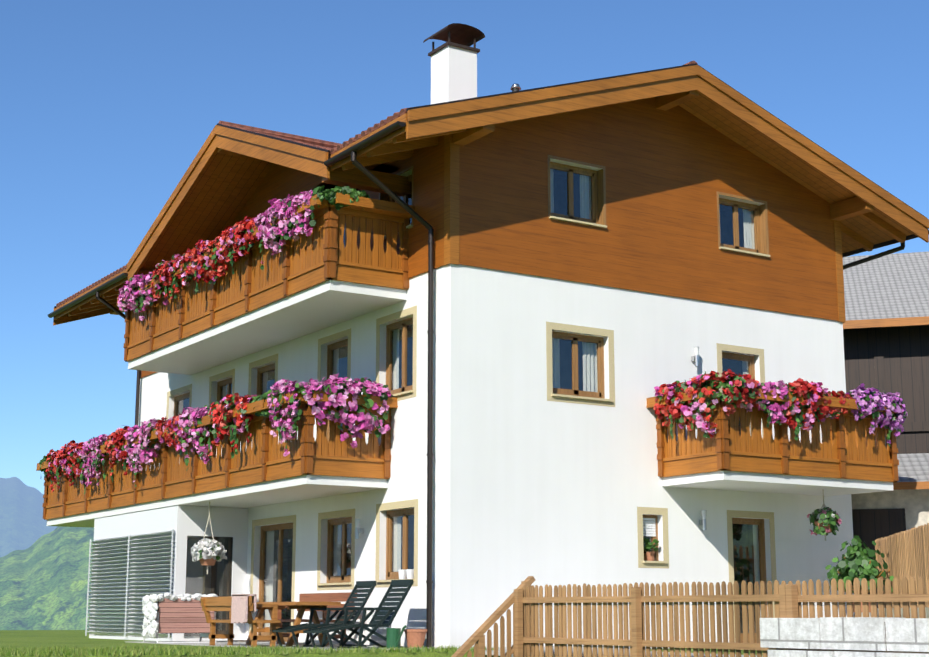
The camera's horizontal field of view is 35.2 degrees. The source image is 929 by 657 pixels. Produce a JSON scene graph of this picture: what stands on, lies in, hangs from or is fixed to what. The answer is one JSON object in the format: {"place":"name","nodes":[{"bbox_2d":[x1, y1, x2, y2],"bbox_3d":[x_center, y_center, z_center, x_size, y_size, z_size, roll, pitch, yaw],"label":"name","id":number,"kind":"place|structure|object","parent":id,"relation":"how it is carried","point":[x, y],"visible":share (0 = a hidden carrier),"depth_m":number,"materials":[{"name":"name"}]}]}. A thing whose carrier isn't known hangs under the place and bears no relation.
{"place":"outdoors","nodes":[
{"label":"outdoors","id":0,"kind":"place"},
{"bbox_2d":[0,642,493,656],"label":"lawn","id":1,"kind":"structure","parent":0,"point":[99,651],"depth_m":19.82,"materials":[{"name":"green plant"}]},
{"bbox_2d":[0,477,762,656],"bbox_3d":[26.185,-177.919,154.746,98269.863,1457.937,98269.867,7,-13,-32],"label":"ground","id":2,"kind":"structure","parent":0,"point":[43,581],"depth_m":2039.40,"materials":[{"name":"green plant"}]},
{"bbox_2d":[85,505,248,640],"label":"shed","id":3,"kind":"structure","parent":2,"relation":"on","point":[170,536],"depth_m":29.67,"materials":[{"name":"white paint"}]},
{"bbox_2d":[451,576,534,656],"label":"stair railing","id":4,"kind":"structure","parent":2,"relation":"on","point":[476,638],"depth_m":19.84,"materials":[{"name":"brown wood"}]},
{"bbox_2d":[134,97,854,647],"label":"house walls","id":5,"kind":"structure","parent":2,"relation":"on","point":[600,273],"depth_m":25.36,"materials":[{"name":"white paint"}]},
{"bbox_2d":[36,390,397,527],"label":"balcony","id":6,"kind":"structure","parent":5,"relation":"attached to","point":[266,472],"depth_m":26.25,"materials":[{"name":"brown wood"}]},
{"bbox_2d":[191,502,226,573],"bbox_3d":[-4.832,3.945,27.613,0.692,1.352,0.661,7,-13,-32],"label":"white basket","id":7,"kind":"object","parent":6,"relation":"hanging from","point":[207,552],"visible":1,"depth_m":27.40,"materials":[{"name":"ceramic"}]},
{"bbox_2d":[39,185,907,493],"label":"geraniums","id":8,"kind":"object","parent":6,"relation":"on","point":[331,387],"visible":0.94,"depth_m":25.51,"materials":[{"name":"multicoloured plant"}]},
{"bbox_2d":[116,193,414,374],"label":"balcony","id":9,"kind":"structure","parent":5,"relation":"attached to","point":[329,280],"depth_m":26.12,"materials":[{"name":"brown wood"}]},
{"bbox_2d":[354,519,363,538],"bbox_3d":[-1.817,3.451,25.224,0.170,0.340,0.100,7,-13,-32],"label":"ground lamp","id":10,"kind":"object","parent":5,"relation":"attached to","point":[358,530],"depth_m":25.19,"materials":[{"name":"silver metal"}]},
{"bbox_2d":[53,61,928,325],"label":"roof","id":11,"kind":"structure","parent":5,"relation":"attached to","point":[228,169],"depth_m":27.26,"materials":[{"name":"wood"}]},
{"bbox_2d":[423,23,484,103],"bbox_3d":[-0.191,-4.155,26.167,0.800,2.412,0.840,7,-13,-32],"label":"chimney","id":12,"kind":"object","parent":11,"relation":"on","point":[454,67],"visible":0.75,"depth_m":26.05,"materials":[{"name":"white paint"}]},
{"bbox_2d":[48,121,928,646],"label":"gutters","id":13,"kind":"object","parent":11,"relation":"attached to","point":[368,141],"visible":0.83,"depth_m":23.79,"materials":[{"name":"grey metal"}]},
{"bbox_2d":[510,84,520,91],"bbox_3d":[0.921,-3.959,26.249,0.200,0.860,0.200,7,-13,-32],"label":"roof vent","id":14,"kind":"object","parent":11,"relation":"on","point":[514,87],"visible":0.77,"depth_m":26.25,"materials":[{"name":"silver metal"}]},
{"bbox_2d":[398,538,658,578],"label":"sill pots","id":15,"kind":"object","parent":5,"relation":"on","point":[407,573],"visible":0.88,"depth_m":25.02,"materials":[{"name":"white paint"}]},
{"bbox_2d":[691,347,698,365],"bbox_3d":[4.125,0.506,26.160,0.100,0.340,0.170,7,-13,-32],"label":"lamp","id":16,"kind":"object","parent":5,"relation":"attached to","point":[695,358],"visible":1,"depth_m":26.11,"materials":[{"name":"silver metal"}]},
{"bbox_2d":[699,510,706,529],"bbox_3d":[4.175,3.359,25.639,0.100,0.340,0.170,7,-13,-32],"label":"ground lamp","id":17,"kind":"object","parent":5,"relation":"attached to","point":[703,520],"depth_m":25.59,"materials":[{"name":"silver metal"}]},
{"bbox_2d":[646,386,902,495],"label":"balcony","id":18,"kind":"structure","parent":5,"relation":"attached to","point":[848,456],"depth_m":25.13,"materials":[{"name":"brown wood"}]},
{"bbox_2d":[807,489,841,540],"bbox_3d":[6.370,3.299,25.912,0.529,0.902,0.590,7,-13,-32],"label":"green basket","id":19,"kind":"object","parent":18,"relation":"hanging from","point":[825,521],"visible":1,"depth_m":25.76,"materials":[{"name":"ceramic"}]},
{"bbox_2d":[511,577,928,656],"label":"picket fence","id":20,"kind":"object","parent":2,"relation":"on","point":[788,598],"visible":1,"depth_m":17.40,"materials":[{"name":"brown wood"}]},
{"bbox_2d":[759,617,928,656],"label":"retaining wall","id":21,"kind":"structure","parent":2,"relation":"on","point":[851,637],"depth_m":14.66,"materials":[{"name":"stone"}]},
{"bbox_2d":[843,251,928,453],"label":"barn","id":22,"kind":"structure","parent":2,"relation":"on","point":[886,334],"depth_m":38.94,"materials":[{"name":"brown wood"}]},
{"bbox_2d":[131,640,762,656],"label":"terrace paving","id":23,"kind":"structure","parent":0,"point":[237,643],"depth_m":24.19,"materials":[{"name":"grey stone"}]},
{"bbox_2d":[142,593,217,642],"bbox_3d":[-5.236,5.310,26.843,1.271,0.909,0.780,7,-13,-32],"label":"planter box","id":24,"kind":"object","parent":23,"relation":"on","point":[169,613],"visible":0.98,"depth_m":26.55,"materials":[{"name":"pink stones"},{"name":"stainless steel"},{"name":"red-brown wood"}]},
{"bbox_2d":[200,594,280,646],"bbox_3d":[-3.675,4.730,23.707,0.603,0.830,1.950,7,-13,-32],"label":"wooden chair","id":25,"kind":"object","parent":23,"relation":"on","point":[240,608],"visible":0.92,"depth_m":23.14,"materials":[{"name":"brown wood"}]},
{"bbox_2d":[233,640,269,641],"bbox_3d":[-3.985,5.907,27.693,0.540,0.018,0.850,7,-13,-32],"label":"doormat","id":26,"kind":"object","parent":23,"relation":"on","point":[257,640],"visible":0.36,"depth_m":27.64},
{"bbox_2d":[245,602,340,646],"bbox_3d":[-2.963,4.914,24.318,0.800,0.727,2.350,7,-13,-32],"label":"table","id":27,"kind":"object","parent":23,"relation":"on","point":[301,606],"visible":0.44,"depth_m":23.73,"materials":[{"name":"brown wood"}]},
{"bbox_2d":[276,592,356,644],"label":"bench","id":28,"kind":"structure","parent":23,"relation":"on","point":[324,597],"depth_m":25.37,"materials":[{"name":"red wood"}]},
{"bbox_2d":[270,581,375,647],"bbox_3d":[-2.243,4.558,23.351,1.583,1.068,0.640,7,-13,-32],"label":"lounger","id":29,"kind":"object","parent":23,"relation":"on","point":[359,590],"visible":0.88,"depth_m":23.45,"materials":[{"name":"green plastic"}]},
{"bbox_2d":[303,579,412,648],"bbox_3d":[-1.616,4.379,22.428,1.583,1.068,0.640,7,-13,-32],"label":"lounger","id":30,"kind":"object","parent":23,"relation":"on","point":[394,608],"visible":0.92,"depth_m":22.51,"materials":[{"name":"green plastic"}]},
{"bbox_2d":[386,625,406,647],"bbox_3d":[-1.036,4.673,22.206,0.220,0.346,0.578,7,-13,-32],"label":"watering can","id":31,"kind":"object","parent":23,"relation":"on","point":[393,637],"visible":0.94,"depth_m":22.18,"materials":[{"name":"green plastic"}]},
{"bbox_2d":[404,629,426,647],"bbox_3d":[-0.763,4.835,22.836,0.370,0.292,0.370,7,-13,-32],"label":"terracotta pot","id":32,"kind":"object","parent":23,"relation":"on","point":[414,637],"visible":0.88,"depth_m":22.71,"materials":[{"name":"ceramic"}]},
{"bbox_2d":[0,0,928,493],"label":"sky","id":33,"kind":"structure","parent":0,"point":[106,106],"materials":[{"name":"blue"}]},
{"bbox_2d":[851,453,928,616],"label":"neighbouring building","id":34,"kind":"structure","parent":0,"point":[903,505],"depth_m":28.05,"materials":[{"name":"beige paint"}]},
{"bbox_2d":[870,607,928,617],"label":"bank","id":35,"kind":"structure","parent":0,"point":[927,611],"depth_m":23.80,"materials":[{"name":"white"}]},
{"bbox_2d":[823,536,893,611],"bbox_3d":[6.796,4.236,25.321,1.350,1.317,1.327,7,-13,-32],"label":"shrub","id":36,"kind":"object","parent":35,"relation":"on","point":[862,565],"visible":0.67,"depth_m":25.18,"materials":[{"name":"green plant"}]},
{"bbox_2d":[875,523,928,607],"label":"picket fence","id":37,"kind":"object","parent":35,"relation":"on","point":[906,553],"visible":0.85,"depth_m":23.61,"materials":[{"name":"brown wood"}]}
]}

